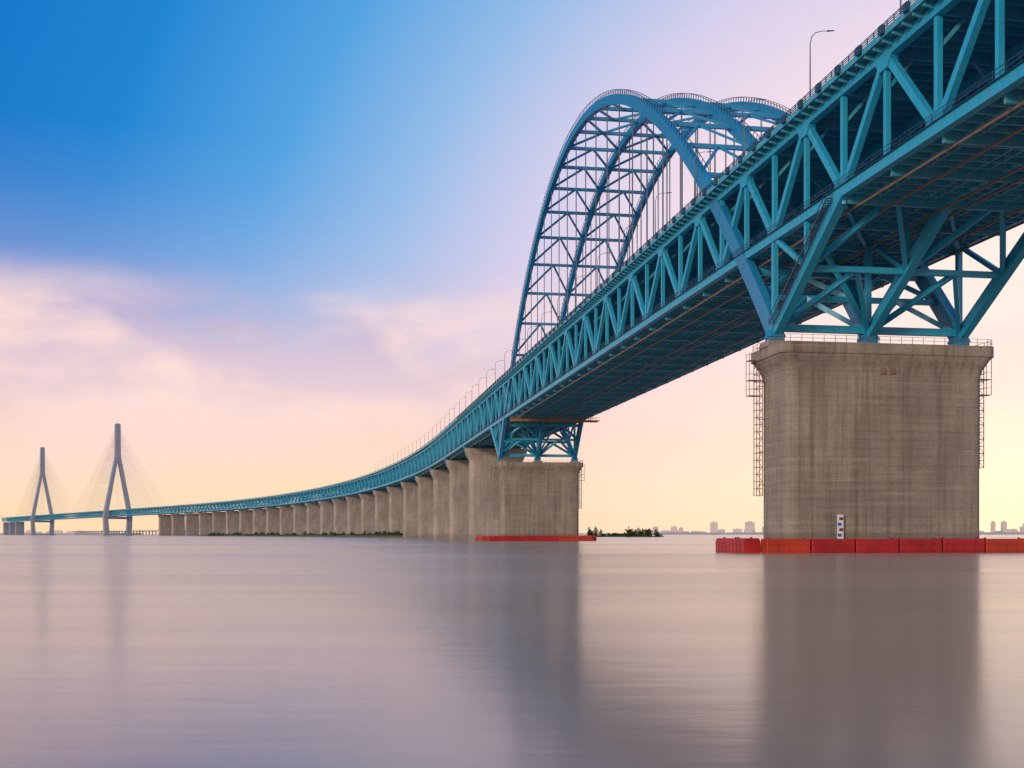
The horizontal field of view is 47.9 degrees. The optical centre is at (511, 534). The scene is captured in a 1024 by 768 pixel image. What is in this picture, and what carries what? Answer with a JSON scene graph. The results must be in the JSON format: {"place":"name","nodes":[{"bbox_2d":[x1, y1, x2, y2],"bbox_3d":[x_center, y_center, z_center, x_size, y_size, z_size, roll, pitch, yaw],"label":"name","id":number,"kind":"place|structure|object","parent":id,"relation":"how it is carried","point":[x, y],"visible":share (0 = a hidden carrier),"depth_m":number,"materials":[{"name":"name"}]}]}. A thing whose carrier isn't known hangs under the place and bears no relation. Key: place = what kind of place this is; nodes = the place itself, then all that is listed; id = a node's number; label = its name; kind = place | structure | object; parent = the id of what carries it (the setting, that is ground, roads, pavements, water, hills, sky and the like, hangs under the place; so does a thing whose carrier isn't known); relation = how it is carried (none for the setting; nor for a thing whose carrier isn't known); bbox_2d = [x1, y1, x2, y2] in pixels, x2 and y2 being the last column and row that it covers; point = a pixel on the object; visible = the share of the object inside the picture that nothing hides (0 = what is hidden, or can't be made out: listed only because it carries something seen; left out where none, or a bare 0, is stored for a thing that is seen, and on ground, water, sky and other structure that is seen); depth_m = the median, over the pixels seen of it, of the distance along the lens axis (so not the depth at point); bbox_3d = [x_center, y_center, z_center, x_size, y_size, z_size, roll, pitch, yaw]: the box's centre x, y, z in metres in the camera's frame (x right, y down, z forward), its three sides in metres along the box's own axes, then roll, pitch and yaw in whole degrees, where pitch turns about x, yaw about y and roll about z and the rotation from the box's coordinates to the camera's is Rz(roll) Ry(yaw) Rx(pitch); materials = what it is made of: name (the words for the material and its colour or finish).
{"place":"outdoors","nodes":[
{"label":"outdoors","id":0,"kind":"place"},
{"bbox_2d":[0,534,1023,767],"bbox_3d":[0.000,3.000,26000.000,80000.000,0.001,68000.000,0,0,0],"label":"river water","id":1,"kind":"structure","parent":0,"point":[202,651],"depth_m":28.72,"materials":[{"name":"grey liquid"}]},
{"bbox_2d":[3,423,164,534],"bbox_3d":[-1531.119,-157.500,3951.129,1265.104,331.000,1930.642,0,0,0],"label":"cable stayed bridge","id":2,"kind":"structure","parent":1,"relation":"in","point":[13,528],"depth_m":3414.73,"materials":[{"name":"concrete"}]},
{"bbox_2d":[72,530,158,534],"bbox_3d":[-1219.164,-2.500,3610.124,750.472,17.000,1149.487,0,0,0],"label":"jetty","id":3,"kind":"object","parent":1,"relation":"in","point":[142,531],"visible":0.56,"depth_m":3633.78,"materials":[{"name":"concrete"}]},
{"bbox_2d":[203,535,417,536],"bbox_3d":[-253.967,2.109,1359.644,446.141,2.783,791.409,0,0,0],"label":"marsh island","id":4,"kind":"structure","parent":1,"relation":"on","point":[316,535],"depth_m":1384.32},
{"bbox_2d":[208,530,402,535],"bbox_3d":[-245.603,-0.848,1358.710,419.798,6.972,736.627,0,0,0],"label":"bushes","id":5,"kind":"object","parent":4,"relation":"on","point":[396,533],"visible":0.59,"depth_m":1384.56,"materials":[{"name":"green plant"}]},
{"bbox_2d":[2,0,1023,549],"bbox_3d":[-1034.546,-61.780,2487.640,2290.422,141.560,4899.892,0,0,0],"label":"truss arch bridge","id":6,"kind":"structure","parent":1,"relation":"in","point":[892,152],"depth_m":206.69,"materials":[{"name":"teal metal"}]},
{"bbox_2d":[597,253,603,287],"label":"street lamp","id":7,"kind":"object","parent":6,"relation":"on","point":[597,271],"visible":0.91,"depth_m":335.05,"materials":[{"name":"metal"}]},
{"bbox_2d":[623,225,638,262],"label":"street lamp","id":8,"kind":"object","parent":6,"relation":"on","point":[623,243],"visible":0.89,"depth_m":305.42,"materials":[{"name":"metal"}]},
{"bbox_2d":[655,192,671,232],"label":"street lamp","id":9,"kind":"object","parent":6,"relation":"on","point":[655,211],"visible":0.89,"depth_m":275.79,"materials":[{"name":"metal"}]},
{"bbox_2d":[694,151,712,196],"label":"street lamp","id":10,"kind":"object","parent":6,"relation":"on","point":[694,171],"visible":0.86,"depth_m":246.15,"materials":[{"name":"metal"}]},
{"bbox_2d":[744,99,764,154],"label":"street lamp","id":11,"kind":"object","parent":6,"relation":"on","point":[744,121],"visible":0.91,"depth_m":216.52,"materials":[{"name":"metal"}]},
{"bbox_2d":[809,30,833,96],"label":"street lamp","id":12,"kind":"object","parent":6,"relation":"on","point":[810,60],"visible":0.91,"depth_m":186.94,"materials":[{"name":"metal"}]},
{"bbox_2d":[837,515,843,538],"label":"water level gauge","id":13,"kind":"object","parent":6,"relation":"attached to","point":[840,526],"visible":0.91,"depth_m":200.34,"materials":[{"name":"metal"}]},
{"bbox_2d":[475,535,596,540],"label":"floating fender","id":14,"kind":"object","parent":1,"relation":"on","point":[538,538],"visible":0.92,"depth_m":521.35,"materials":[{"name":"red plastic"}]},
{"bbox_2d":[596,535,663,536],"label":"river islet","id":15,"kind":"object","parent":1,"relation":"in","point":[629,536],"visible":0.62,"depth_m":1236.89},
{"bbox_2d":[587,526,662,536],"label":"island bushes","id":16,"kind":"object","parent":15,"relation":"on","point":[631,532],"visible":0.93,"depth_m":1241.49,"materials":[{"name":"green plant"}]},
{"bbox_2d":[715,537,1023,552],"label":"floating fender","id":17,"kind":"object","parent":1,"relation":"on","point":[856,545],"visible":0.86,"depth_m":186.74,"materials":[{"name":"red plastic"}]},
{"bbox_2d":[0,532,1023,534],"bbox_3d":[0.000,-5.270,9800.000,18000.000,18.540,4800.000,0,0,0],"label":"shore","id":18,"kind":"structure","parent":0,"point":[762,533],"depth_m":7445.57,"materials":[{"name":"grey"}]},
{"bbox_2d":[0,0,1023,533],"label":"sky","id":19,"kind":"structure","parent":0,"point":[272,244],"materials":[{"name":"blue"}]},
{"bbox_2d":[26,521,1023,533],"bbox_3d":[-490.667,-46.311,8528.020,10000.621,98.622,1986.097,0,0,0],"label":"distant city skyline","id":20,"kind":"structure","parent":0,"point":[749,526],"depth_m":7759.63}
]}

